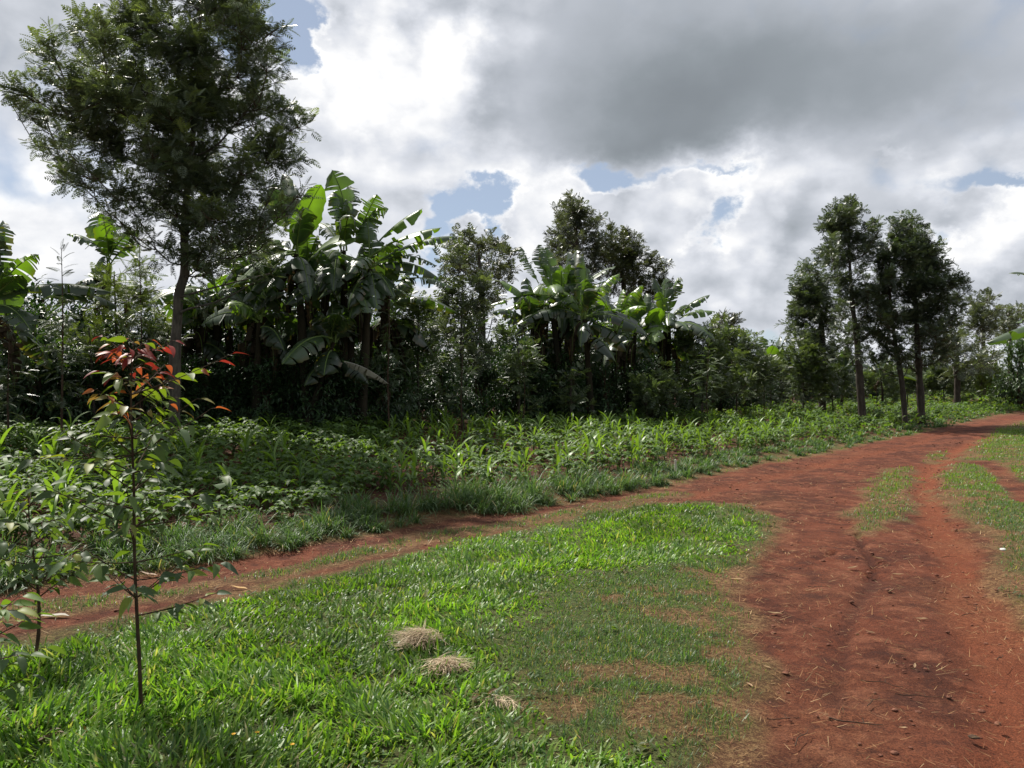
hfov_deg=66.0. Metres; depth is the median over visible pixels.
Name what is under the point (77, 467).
bean plant
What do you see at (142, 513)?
bean plant
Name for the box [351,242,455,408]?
banana plant
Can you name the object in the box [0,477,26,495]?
bean plant
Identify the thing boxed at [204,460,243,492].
bean plant
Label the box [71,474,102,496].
bean plant
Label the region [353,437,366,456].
maize plant
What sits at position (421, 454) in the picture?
bean plant
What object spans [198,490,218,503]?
bean plant
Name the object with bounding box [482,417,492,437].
maize plant
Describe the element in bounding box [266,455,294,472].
bean plant
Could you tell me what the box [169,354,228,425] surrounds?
coffee bush
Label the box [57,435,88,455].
bean plant
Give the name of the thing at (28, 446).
bean plant
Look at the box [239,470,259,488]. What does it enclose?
bean plant
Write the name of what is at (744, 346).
feathery shrub
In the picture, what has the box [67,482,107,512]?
bean plant
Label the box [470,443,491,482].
maize plant
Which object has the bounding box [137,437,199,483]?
maize plant
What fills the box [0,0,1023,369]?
sky
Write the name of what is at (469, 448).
maize plant
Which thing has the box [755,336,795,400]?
banana plant
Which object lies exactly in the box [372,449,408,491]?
maize plant
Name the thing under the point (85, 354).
coffee bush
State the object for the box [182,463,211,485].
bean plant
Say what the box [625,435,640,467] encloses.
maize plant
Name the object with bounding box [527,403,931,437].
maize crop
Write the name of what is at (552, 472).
bean plant
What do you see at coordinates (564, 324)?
banana plant
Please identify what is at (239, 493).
bean plant
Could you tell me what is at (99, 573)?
leafy sapling
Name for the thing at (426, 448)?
maize plant
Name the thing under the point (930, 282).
silky oak tree
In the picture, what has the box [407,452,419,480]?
maize plant
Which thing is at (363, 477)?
bean plant
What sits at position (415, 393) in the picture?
coffee bush
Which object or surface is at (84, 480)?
bean plant
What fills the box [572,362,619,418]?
coffee bush
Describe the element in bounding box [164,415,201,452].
maize plant
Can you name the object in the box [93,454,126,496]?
maize plant
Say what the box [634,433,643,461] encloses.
maize plant
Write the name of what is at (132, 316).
young silky oak
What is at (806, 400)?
coffee bush
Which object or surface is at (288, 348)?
coffee bush
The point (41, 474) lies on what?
bean plant
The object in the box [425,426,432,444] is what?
maize plant
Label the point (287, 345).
coffee bush
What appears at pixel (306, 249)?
banana plant
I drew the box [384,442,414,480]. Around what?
maize plant
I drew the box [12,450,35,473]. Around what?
bean plant
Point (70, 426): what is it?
maize plant
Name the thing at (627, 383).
coffee bush
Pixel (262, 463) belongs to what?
bean plant
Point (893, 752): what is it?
soil clods
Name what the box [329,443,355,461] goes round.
bean plant
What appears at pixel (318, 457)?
maize plant
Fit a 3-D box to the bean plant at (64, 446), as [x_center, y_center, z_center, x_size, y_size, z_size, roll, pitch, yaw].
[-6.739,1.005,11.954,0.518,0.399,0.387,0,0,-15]
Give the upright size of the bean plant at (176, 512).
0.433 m
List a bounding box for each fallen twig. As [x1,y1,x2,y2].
[861,678,902,686]
[895,693,944,696]
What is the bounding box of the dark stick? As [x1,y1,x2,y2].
[829,717,882,724]
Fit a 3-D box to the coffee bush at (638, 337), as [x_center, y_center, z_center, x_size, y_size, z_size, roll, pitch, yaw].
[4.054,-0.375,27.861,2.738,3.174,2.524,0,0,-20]
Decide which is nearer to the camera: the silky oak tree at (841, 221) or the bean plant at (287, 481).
the bean plant at (287, 481)
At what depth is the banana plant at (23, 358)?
14.91 m
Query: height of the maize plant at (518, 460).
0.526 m
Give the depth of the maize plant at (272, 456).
10.89 m
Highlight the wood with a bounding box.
[56,319,1016,387]
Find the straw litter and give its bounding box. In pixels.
[0,459,1023,767]
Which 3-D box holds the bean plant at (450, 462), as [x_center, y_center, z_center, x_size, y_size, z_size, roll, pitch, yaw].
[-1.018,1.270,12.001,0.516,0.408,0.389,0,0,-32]
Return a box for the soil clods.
[73,442,1023,767]
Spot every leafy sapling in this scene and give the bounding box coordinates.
[0,335,251,707]
[0,485,105,659]
[0,592,67,704]
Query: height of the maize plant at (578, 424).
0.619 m
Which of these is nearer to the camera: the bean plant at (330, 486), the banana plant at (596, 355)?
the bean plant at (330, 486)
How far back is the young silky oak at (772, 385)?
27.98 m
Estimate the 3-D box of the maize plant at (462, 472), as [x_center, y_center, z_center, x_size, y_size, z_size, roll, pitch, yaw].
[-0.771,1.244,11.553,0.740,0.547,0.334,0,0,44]
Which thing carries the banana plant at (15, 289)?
on the ground at (1008, 481)
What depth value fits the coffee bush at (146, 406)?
15.87 m
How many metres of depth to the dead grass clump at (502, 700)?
3.80 m
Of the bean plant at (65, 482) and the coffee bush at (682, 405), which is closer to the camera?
the bean plant at (65, 482)
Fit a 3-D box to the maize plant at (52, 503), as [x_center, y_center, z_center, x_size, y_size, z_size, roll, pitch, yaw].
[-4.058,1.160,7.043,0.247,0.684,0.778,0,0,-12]
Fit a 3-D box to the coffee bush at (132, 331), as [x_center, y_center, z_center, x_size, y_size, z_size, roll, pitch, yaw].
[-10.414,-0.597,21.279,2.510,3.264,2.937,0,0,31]
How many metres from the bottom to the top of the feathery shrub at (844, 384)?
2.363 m
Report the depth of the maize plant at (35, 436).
12.04 m
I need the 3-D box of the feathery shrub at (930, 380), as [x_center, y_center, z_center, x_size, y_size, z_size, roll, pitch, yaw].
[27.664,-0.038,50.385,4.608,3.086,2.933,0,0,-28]
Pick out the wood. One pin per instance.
(680, 370)
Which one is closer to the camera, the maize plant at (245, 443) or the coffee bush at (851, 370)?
the maize plant at (245, 443)
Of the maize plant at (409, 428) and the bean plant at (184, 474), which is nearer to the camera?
the bean plant at (184, 474)
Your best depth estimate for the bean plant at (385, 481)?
11.04 m
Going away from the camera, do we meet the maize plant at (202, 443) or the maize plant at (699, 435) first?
the maize plant at (202, 443)
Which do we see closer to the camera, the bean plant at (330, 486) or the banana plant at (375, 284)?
the bean plant at (330, 486)
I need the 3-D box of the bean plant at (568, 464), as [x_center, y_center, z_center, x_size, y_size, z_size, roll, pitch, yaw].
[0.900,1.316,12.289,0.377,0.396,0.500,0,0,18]
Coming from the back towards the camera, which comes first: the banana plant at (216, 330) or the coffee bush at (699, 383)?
the coffee bush at (699, 383)
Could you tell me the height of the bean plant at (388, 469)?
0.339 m
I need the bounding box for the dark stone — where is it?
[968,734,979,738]
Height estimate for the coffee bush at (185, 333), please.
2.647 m
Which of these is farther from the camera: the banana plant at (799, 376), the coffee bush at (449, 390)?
the banana plant at (799, 376)
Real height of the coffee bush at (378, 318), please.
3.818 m
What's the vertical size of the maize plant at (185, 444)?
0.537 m
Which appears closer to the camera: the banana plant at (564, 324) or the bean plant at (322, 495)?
the bean plant at (322, 495)
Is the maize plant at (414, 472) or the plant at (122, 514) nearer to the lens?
the plant at (122, 514)
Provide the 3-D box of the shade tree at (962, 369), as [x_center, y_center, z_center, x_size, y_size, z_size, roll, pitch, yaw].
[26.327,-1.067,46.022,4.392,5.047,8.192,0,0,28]
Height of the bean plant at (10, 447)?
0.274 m
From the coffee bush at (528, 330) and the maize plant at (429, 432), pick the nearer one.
the maize plant at (429, 432)
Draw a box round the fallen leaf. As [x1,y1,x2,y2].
[41,613,68,616]
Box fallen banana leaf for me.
[344,361,387,383]
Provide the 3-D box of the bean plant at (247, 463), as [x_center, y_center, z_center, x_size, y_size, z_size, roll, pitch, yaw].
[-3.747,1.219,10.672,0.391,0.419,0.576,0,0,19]
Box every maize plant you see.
[0,427,11,468]
[0,457,46,489]
[0,463,22,480]
[0,482,26,550]
[9,416,49,451]
[14,428,63,457]
[26,459,62,487]
[30,473,68,548]
[34,442,57,478]
[37,453,89,482]
[39,466,70,528]
[40,428,68,466]
[44,459,83,499]
[46,408,89,446]
[72,427,112,453]
[79,459,165,500]
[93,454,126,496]
[99,441,137,487]
[107,420,156,436]
[111,457,148,529]
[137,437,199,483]
[142,413,165,452]
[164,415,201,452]
[179,444,218,478]
[180,437,194,464]
[187,435,208,465]
[195,445,204,479]
[216,463,237,503]
[225,426,262,454]
[249,431,297,482]
[262,415,287,436]
[265,443,336,503]
[273,425,291,459]
[303,450,328,470]
[342,458,367,479]
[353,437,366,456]
[355,433,399,473]
[358,439,406,487]
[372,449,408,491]
[381,418,399,432]
[381,443,417,494]
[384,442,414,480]
[390,414,403,435]
[393,439,411,468]
[397,419,414,442]
[399,431,422,447]
[400,415,406,436]
[403,411,413,431]
[403,449,418,486]
[405,419,416,443]
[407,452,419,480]
[420,436,434,472]
[420,450,449,479]
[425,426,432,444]
[426,408,435,427]
[426,423,446,450]
[429,435,467,475]
[434,430,443,454]
[434,435,474,474]
[435,451,474,484]
[436,451,479,481]
[438,409,449,429]
[439,454,457,484]
[440,418,461,443]
[441,426,451,443]
[444,415,458,435]
[449,413,455,432]
[462,437,477,476]
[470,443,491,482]
[478,418,491,442]
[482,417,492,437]
[483,457,503,487]
[490,437,514,465]
[491,416,504,440]
[494,421,511,439]
[498,421,511,447]
[500,447,545,472]
[506,412,517,436]
[507,446,545,480]
[507,447,513,471]
[512,450,534,481]
[520,423,527,439]
[527,426,535,446]
[530,416,548,435]
[534,415,545,429]
[537,449,573,471]
[543,439,581,466]
[545,414,554,432]
[546,443,564,476]
[550,425,577,442]
[561,417,574,429]
[567,431,591,453]
[569,420,587,438]
[574,417,581,434]
[575,433,615,473]
[576,430,598,471]
[577,442,585,454]
[577,449,595,471]
[584,430,605,468]
[598,437,624,470]
[600,411,615,431]
[609,435,625,452]
[611,424,630,452]
[614,431,633,451]
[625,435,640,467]
[625,439,655,462]
[626,421,634,436]
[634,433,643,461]
[653,428,670,459]
[654,431,657,445]
[667,417,677,434]
[673,432,686,455]
[692,427,705,455]
[701,429,719,450]
[715,428,726,448]
[719,434,726,451]
[727,421,749,447]
[729,430,744,448]
[732,413,746,435]
[735,423,750,447]
[759,421,771,443]
[761,419,774,440]
[782,429,800,442]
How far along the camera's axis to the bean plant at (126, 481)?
9.25 m
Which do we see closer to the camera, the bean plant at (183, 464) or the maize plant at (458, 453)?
the bean plant at (183, 464)
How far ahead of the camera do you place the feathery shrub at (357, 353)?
18.46 m
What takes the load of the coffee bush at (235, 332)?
on the ground at (1008, 481)
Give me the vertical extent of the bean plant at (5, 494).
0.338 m
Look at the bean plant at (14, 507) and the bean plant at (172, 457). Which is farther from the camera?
the bean plant at (172, 457)
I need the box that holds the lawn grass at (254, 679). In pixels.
[0,501,771,767]
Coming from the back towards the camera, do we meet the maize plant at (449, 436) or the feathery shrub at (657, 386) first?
the feathery shrub at (657, 386)
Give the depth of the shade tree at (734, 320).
51.16 m
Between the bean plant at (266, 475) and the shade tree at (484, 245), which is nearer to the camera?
the bean plant at (266, 475)
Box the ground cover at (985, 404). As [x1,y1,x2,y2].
[0,390,1023,563]
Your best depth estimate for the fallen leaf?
5.23 m
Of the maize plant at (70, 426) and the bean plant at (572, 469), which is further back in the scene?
the maize plant at (70, 426)
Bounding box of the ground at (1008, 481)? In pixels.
[0,393,1023,767]
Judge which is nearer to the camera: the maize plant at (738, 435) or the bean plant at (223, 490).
the bean plant at (223, 490)
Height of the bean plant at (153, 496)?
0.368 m
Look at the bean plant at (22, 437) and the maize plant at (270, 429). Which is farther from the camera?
the maize plant at (270, 429)
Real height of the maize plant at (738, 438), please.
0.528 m
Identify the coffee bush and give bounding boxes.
[0,303,57,426]
[0,328,83,433]
[0,338,14,418]
[1,293,86,427]
[1,295,49,341]
[24,274,93,419]
[39,344,117,435]
[61,305,125,419]
[69,333,115,426]
[87,305,161,399]
[97,317,187,424]
[112,291,197,388]
[119,338,166,421]
[145,266,245,382]
[150,323,218,411]
[152,352,225,430]
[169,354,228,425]
[193,319,246,410]
[205,351,273,427]
[205,355,262,431]
[222,325,285,421]
[234,350,301,426]
[235,296,295,381]
[244,312,293,394]
[266,332,319,409]
[287,351,365,434]
[311,308,376,403]
[312,351,383,433]
[355,345,420,432]
[370,326,427,416]
[371,312,424,364]
[372,349,421,425]
[405,295,467,398]
[406,351,437,419]
[412,351,459,417]
[420,347,477,426]
[439,304,499,401]
[451,357,500,418]
[452,346,508,424]
[480,324,515,410]
[480,339,539,416]
[489,334,555,423]
[498,310,563,378]
[499,363,555,423]
[516,332,563,409]
[539,347,585,420]
[540,359,590,423]
[548,341,602,408]
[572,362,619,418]
[578,319,610,394]
[581,359,631,422]
[602,331,653,410]
[618,361,645,411]
[620,350,656,376]
[621,358,673,422]
[630,313,688,392]
[648,354,698,418]
[654,353,681,399]
[679,370,712,416]
[680,365,713,411]
[692,364,741,413]
[706,387,741,411]
[732,358,783,406]
[733,381,766,411]
[740,343,786,395]
[765,379,780,406]
[768,371,798,405]
[769,338,798,403]
[793,360,827,404]
[795,381,815,403]
[827,359,849,399]
[831,343,855,397]
[844,378,856,398]
[846,366,856,399]
[848,358,874,395]
[866,381,884,398]
[922,358,941,387]
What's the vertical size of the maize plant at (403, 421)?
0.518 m
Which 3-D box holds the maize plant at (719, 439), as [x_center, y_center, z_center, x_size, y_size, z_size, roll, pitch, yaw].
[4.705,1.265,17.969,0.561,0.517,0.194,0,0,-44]
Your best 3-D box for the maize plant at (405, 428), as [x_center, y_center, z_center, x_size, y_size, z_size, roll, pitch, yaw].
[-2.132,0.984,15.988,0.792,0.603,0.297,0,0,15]
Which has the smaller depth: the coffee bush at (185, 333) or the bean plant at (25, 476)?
the bean plant at (25, 476)
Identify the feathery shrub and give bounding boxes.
[59,243,171,424]
[61,313,135,425]
[123,316,196,424]
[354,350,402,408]
[384,273,471,428]
[430,232,506,417]
[479,319,547,427]
[548,361,599,427]
[626,356,693,425]
[657,313,756,421]
[701,312,785,416]
[741,352,807,408]
[774,331,844,410]
[812,363,864,409]
[850,362,907,405]
[879,364,928,403]
[912,360,982,402]
[946,359,1008,400]
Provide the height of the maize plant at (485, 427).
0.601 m
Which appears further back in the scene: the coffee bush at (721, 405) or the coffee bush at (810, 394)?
the coffee bush at (810, 394)
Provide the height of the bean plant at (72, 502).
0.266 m
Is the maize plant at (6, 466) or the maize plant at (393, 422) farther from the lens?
the maize plant at (393, 422)
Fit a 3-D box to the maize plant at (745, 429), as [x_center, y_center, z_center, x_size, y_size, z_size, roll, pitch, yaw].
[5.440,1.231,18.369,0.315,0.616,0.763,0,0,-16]
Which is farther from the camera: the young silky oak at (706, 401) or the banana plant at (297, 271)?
the young silky oak at (706, 401)
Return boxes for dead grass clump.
[382,622,448,657]
[414,650,479,682]
[468,694,525,712]
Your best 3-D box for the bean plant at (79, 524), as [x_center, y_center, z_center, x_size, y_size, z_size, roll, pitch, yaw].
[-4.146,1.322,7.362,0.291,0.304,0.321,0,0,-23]
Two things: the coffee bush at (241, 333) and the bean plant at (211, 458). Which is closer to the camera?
the bean plant at (211, 458)
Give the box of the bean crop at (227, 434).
[0,399,980,473]
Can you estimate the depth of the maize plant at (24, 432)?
12.42 m
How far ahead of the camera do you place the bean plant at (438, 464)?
11.62 m
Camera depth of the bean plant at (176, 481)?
9.95 m
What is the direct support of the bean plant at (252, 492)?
on the ground at (1008, 481)
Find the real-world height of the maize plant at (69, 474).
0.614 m
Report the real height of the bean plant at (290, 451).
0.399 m
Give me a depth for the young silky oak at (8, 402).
12.59 m
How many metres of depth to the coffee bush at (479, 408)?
21.51 m
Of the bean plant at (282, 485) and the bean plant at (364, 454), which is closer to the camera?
the bean plant at (282, 485)
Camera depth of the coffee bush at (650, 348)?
31.41 m
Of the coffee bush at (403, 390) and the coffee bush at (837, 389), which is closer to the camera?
the coffee bush at (403, 390)
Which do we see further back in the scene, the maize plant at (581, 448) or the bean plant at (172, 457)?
the maize plant at (581, 448)
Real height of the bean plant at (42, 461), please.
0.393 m
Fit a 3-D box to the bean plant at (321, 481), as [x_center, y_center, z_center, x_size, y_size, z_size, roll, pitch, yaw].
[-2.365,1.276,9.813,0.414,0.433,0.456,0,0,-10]
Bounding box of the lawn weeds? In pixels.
[36,499,1023,765]
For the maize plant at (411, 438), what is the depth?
14.93 m
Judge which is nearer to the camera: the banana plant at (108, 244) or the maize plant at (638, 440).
the maize plant at (638, 440)
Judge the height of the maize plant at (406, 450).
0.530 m
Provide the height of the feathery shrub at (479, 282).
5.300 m
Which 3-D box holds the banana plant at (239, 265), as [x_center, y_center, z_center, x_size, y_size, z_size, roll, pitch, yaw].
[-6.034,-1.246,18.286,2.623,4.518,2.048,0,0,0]
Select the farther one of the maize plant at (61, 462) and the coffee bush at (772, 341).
the coffee bush at (772, 341)
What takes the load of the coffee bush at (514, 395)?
on the ground at (1008, 481)
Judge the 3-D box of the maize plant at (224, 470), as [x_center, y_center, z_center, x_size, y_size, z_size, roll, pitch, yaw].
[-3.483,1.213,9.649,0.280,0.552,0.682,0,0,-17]
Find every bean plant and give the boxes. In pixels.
[0,427,19,444]
[0,451,34,473]
[0,462,19,484]
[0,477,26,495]
[0,479,25,515]
[0,512,45,548]
[1,430,26,444]
[1,448,19,468]
[1,505,32,534]
[1,512,40,547]
[2,456,39,485]
[2,489,36,511]
[3,434,25,450]
[3,443,19,458]
[3,507,65,544]
[8,443,46,462]
[8,473,33,489]
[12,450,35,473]
[14,428,49,450]
[16,472,50,498]
[16,484,43,505]
[20,439,41,450]
[27,459,58,484]
[28,440,61,455]
[28,466,53,488]
[31,515,74,549]
[34,476,77,509]
[37,429,56,446]
[46,509,62,519]
[52,439,86,455]
[52,457,82,481]
[53,474,81,504]
[56,500,73,516]
[56,513,82,538]
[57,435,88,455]
[57,490,79,513]
[58,440,88,457]
[58,441,93,461]
[60,503,114,542]
[60,504,98,537]
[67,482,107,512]
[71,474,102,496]
[74,476,103,492]
[74,500,112,538]
[77,464,104,480]
[79,448,103,457]
[79,472,97,488]
[87,489,129,527]
[89,442,116,455]
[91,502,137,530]
[94,437,120,454]
[101,444,134,458]
[104,467,144,495]
[108,503,149,523]
[111,483,138,505]
[112,446,142,462]
[123,488,167,512]
[127,487,189,527]
[128,445,154,471]
[128,477,152,491]
[129,478,176,506]
[134,459,160,477]
[135,439,156,457]
[137,507,167,539]
[138,505,159,530]
[142,489,169,517]
[145,464,172,485]
[149,466,184,491]
[151,449,184,472]
[157,486,196,518]
[163,487,183,509]
[168,444,195,461]
[169,477,188,490]
[170,444,189,461]
[170,494,187,516]
[171,462,193,480]
[173,506,204,528]
[175,467,192,488]
[179,470,210,498]
[180,460,198,482]
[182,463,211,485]
[183,455,206,469]
[184,463,222,492]
[187,470,228,499]
[193,494,234,525]
[196,445,217,462]
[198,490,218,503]
[198,494,237,518]
[200,450,227,474]
[204,439,232,460]
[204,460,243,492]
[215,481,236,498]
[216,473,238,492]
[217,459,255,481]
[221,485,264,520]
[223,456,254,484]
[223,487,250,513]
[228,485,250,504]
[229,466,263,493]
[233,448,258,465]
[238,447,271,467]
[239,454,260,473]
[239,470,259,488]
[242,477,267,505]
[247,481,289,514]
[248,470,285,496]
[249,457,274,475]
[250,463,277,485]
[250,484,270,507]
[253,470,280,495]
[255,448,291,470]
[260,490,290,517]
[264,487,286,499]
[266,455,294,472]
[270,500,293,523]
[271,490,307,514]
[272,461,295,483]
[275,469,298,493]
[279,465,314,494]
[279,479,308,509]
[280,448,296,472]
[293,450,316,465]
[295,462,327,478]
[296,485,332,516]
[298,468,327,498]
[299,484,335,510]
[301,464,336,488]
[306,469,337,500]
[307,482,337,506]
[309,478,333,502]
[311,458,340,478]
[312,446,329,463]
[324,459,356,487]
[326,453,359,474]
[326,465,351,488]
[327,451,352,474]
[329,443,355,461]
[331,483,352,505]
[333,462,363,485]
[338,481,363,501]
[340,472,363,495]
[348,470,373,489]
[349,458,365,475]
[353,451,372,470]
[354,470,376,494]
[356,456,380,474]
[362,461,388,486]
[365,462,395,490]
[376,450,397,468]
[380,462,396,478]
[386,469,400,486]
[396,471,420,489]
[398,448,428,468]
[419,455,447,484]
[429,454,459,477]
[452,450,474,467]
[460,460,491,482]
[468,465,492,483]
[476,455,493,467]
[479,464,511,489]
[482,473,503,490]
[499,463,521,480]
[505,450,530,466]
[508,468,526,486]
[529,458,554,477]
[546,470,562,486]
[558,456,579,476]
[568,464,587,476]
[570,460,593,474]
[571,457,592,474]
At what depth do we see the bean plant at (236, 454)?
12.34 m
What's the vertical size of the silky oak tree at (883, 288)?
7.278 m
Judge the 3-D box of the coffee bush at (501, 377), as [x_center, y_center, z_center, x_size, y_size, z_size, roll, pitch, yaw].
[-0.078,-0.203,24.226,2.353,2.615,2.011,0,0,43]
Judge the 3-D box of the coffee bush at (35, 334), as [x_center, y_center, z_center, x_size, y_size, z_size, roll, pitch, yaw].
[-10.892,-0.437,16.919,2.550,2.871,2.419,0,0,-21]
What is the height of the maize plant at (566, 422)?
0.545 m
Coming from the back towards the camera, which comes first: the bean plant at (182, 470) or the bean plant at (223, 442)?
the bean plant at (223, 442)
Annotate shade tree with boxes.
[434,222,522,401]
[540,189,615,357]
[588,218,675,370]
[710,308,747,338]
[925,324,1006,406]
[958,287,1006,396]
[989,300,1023,382]
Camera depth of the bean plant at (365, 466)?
11.60 m
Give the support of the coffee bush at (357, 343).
on the ground at (1008, 481)
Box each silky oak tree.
[0,0,323,442]
[774,257,848,412]
[810,193,884,418]
[853,237,917,424]
[883,209,976,424]
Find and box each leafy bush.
[0,302,98,428]
[57,304,149,431]
[354,335,434,429]
[979,337,1023,408]
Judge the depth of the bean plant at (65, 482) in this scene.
9.03 m
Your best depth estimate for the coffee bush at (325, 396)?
16.71 m
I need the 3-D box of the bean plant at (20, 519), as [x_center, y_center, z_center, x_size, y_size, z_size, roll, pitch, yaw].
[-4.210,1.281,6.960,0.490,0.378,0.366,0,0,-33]
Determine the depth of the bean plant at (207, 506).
7.87 m
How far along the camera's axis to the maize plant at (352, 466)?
10.98 m
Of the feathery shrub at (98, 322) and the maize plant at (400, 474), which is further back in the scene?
the feathery shrub at (98, 322)
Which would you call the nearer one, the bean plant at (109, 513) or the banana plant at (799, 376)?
the bean plant at (109, 513)
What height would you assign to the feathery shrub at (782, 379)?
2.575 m
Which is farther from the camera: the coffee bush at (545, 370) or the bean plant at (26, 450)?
the coffee bush at (545, 370)
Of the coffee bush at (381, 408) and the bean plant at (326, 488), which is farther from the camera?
the coffee bush at (381, 408)
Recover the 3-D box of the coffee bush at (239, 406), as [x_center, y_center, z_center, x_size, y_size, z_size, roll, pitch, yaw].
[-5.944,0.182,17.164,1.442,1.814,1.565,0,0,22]
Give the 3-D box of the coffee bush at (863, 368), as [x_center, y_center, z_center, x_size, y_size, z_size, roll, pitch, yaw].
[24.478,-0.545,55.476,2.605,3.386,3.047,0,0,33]
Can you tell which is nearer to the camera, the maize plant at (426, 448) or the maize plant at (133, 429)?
the maize plant at (426, 448)
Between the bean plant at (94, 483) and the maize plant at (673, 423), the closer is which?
the bean plant at (94, 483)
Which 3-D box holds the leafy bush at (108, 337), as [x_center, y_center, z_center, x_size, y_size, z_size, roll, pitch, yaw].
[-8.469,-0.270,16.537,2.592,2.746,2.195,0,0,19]
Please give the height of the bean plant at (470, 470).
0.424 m
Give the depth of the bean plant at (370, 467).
11.23 m
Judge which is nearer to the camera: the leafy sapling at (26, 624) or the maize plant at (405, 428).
the leafy sapling at (26, 624)
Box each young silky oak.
[0,331,39,451]
[29,239,99,459]
[111,231,171,422]
[363,292,411,433]
[447,330,478,438]
[502,314,547,427]
[687,337,723,422]
[750,350,780,415]
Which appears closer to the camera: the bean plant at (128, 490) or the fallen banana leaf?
the bean plant at (128, 490)
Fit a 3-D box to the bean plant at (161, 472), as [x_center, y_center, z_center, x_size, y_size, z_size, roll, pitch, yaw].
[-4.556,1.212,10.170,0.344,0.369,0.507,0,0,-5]
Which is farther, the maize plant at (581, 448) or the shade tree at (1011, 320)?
the shade tree at (1011, 320)
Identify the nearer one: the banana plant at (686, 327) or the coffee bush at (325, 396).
the coffee bush at (325, 396)
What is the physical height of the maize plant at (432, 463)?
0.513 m
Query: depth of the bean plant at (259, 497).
9.30 m
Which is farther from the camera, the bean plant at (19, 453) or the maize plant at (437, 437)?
the maize plant at (437, 437)
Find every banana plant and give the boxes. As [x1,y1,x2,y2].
[0,220,118,387]
[7,336,77,424]
[54,213,152,360]
[150,247,253,425]
[160,283,229,390]
[202,271,299,427]
[207,241,296,396]
[227,174,355,432]
[255,234,340,402]
[281,252,348,390]
[281,302,368,435]
[285,241,394,409]
[315,170,421,409]
[319,220,457,436]
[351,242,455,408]
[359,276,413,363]
[484,245,576,423]
[492,277,568,394]
[507,265,605,387]
[517,256,646,423]
[539,250,621,421]
[562,285,645,416]
[588,291,617,382]
[605,294,664,410]
[624,292,713,420]
[638,277,714,419]
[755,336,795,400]
[796,329,816,404]
[814,348,854,408]
[862,354,915,406]
[983,272,1023,361]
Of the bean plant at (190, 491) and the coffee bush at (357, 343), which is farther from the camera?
the coffee bush at (357, 343)
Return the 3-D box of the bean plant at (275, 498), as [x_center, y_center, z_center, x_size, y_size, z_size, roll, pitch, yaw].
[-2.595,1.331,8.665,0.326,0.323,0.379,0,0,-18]
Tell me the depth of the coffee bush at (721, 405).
30.49 m
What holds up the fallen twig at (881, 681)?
on the dirt road
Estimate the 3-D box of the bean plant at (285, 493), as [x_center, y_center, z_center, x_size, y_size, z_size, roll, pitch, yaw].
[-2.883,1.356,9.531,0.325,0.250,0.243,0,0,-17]
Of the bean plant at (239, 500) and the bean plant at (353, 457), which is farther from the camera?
the bean plant at (353, 457)
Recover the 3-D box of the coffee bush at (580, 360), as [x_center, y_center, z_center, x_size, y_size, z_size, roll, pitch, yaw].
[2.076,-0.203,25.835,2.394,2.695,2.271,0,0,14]
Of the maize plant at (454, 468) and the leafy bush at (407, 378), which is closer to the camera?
the maize plant at (454, 468)
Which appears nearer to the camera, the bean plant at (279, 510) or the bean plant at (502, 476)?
the bean plant at (279, 510)
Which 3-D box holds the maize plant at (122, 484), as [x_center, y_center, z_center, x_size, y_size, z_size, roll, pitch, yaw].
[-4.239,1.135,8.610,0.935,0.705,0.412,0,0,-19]
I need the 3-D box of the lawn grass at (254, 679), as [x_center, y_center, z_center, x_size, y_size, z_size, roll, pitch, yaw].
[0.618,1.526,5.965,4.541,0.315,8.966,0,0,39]
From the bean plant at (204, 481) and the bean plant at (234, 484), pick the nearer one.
the bean plant at (204, 481)
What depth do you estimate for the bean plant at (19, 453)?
10.51 m
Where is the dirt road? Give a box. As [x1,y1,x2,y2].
[0,410,1023,767]
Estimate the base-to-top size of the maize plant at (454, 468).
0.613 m
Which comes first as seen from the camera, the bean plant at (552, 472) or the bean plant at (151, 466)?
the bean plant at (151, 466)
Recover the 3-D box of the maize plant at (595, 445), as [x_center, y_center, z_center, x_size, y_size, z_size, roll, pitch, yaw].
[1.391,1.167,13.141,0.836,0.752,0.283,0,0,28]
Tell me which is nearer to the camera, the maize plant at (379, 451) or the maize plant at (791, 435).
the maize plant at (379, 451)
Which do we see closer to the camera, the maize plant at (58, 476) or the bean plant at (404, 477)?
the maize plant at (58, 476)
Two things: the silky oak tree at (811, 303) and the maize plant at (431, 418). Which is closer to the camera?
the maize plant at (431, 418)
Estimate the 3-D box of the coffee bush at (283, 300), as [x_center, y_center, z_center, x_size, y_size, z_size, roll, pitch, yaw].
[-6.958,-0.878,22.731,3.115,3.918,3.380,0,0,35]
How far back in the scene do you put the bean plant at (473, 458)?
12.81 m
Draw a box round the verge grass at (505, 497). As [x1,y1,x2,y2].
[0,407,1022,595]
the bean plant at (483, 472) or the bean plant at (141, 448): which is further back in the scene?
the bean plant at (141, 448)
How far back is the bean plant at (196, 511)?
7.95 m
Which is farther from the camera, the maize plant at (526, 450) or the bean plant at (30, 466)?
the maize plant at (526, 450)
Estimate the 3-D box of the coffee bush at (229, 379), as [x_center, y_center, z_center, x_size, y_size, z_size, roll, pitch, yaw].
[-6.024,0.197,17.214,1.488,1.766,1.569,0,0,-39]
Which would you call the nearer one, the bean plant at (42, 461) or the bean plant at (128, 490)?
the bean plant at (128, 490)
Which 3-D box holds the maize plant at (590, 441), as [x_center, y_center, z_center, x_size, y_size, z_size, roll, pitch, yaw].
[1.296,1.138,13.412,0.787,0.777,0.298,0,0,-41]
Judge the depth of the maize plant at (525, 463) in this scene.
11.50 m
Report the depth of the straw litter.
5.56 m
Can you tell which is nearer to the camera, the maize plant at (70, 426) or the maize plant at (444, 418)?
the maize plant at (70, 426)
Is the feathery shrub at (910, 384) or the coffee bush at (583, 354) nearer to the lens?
the coffee bush at (583, 354)

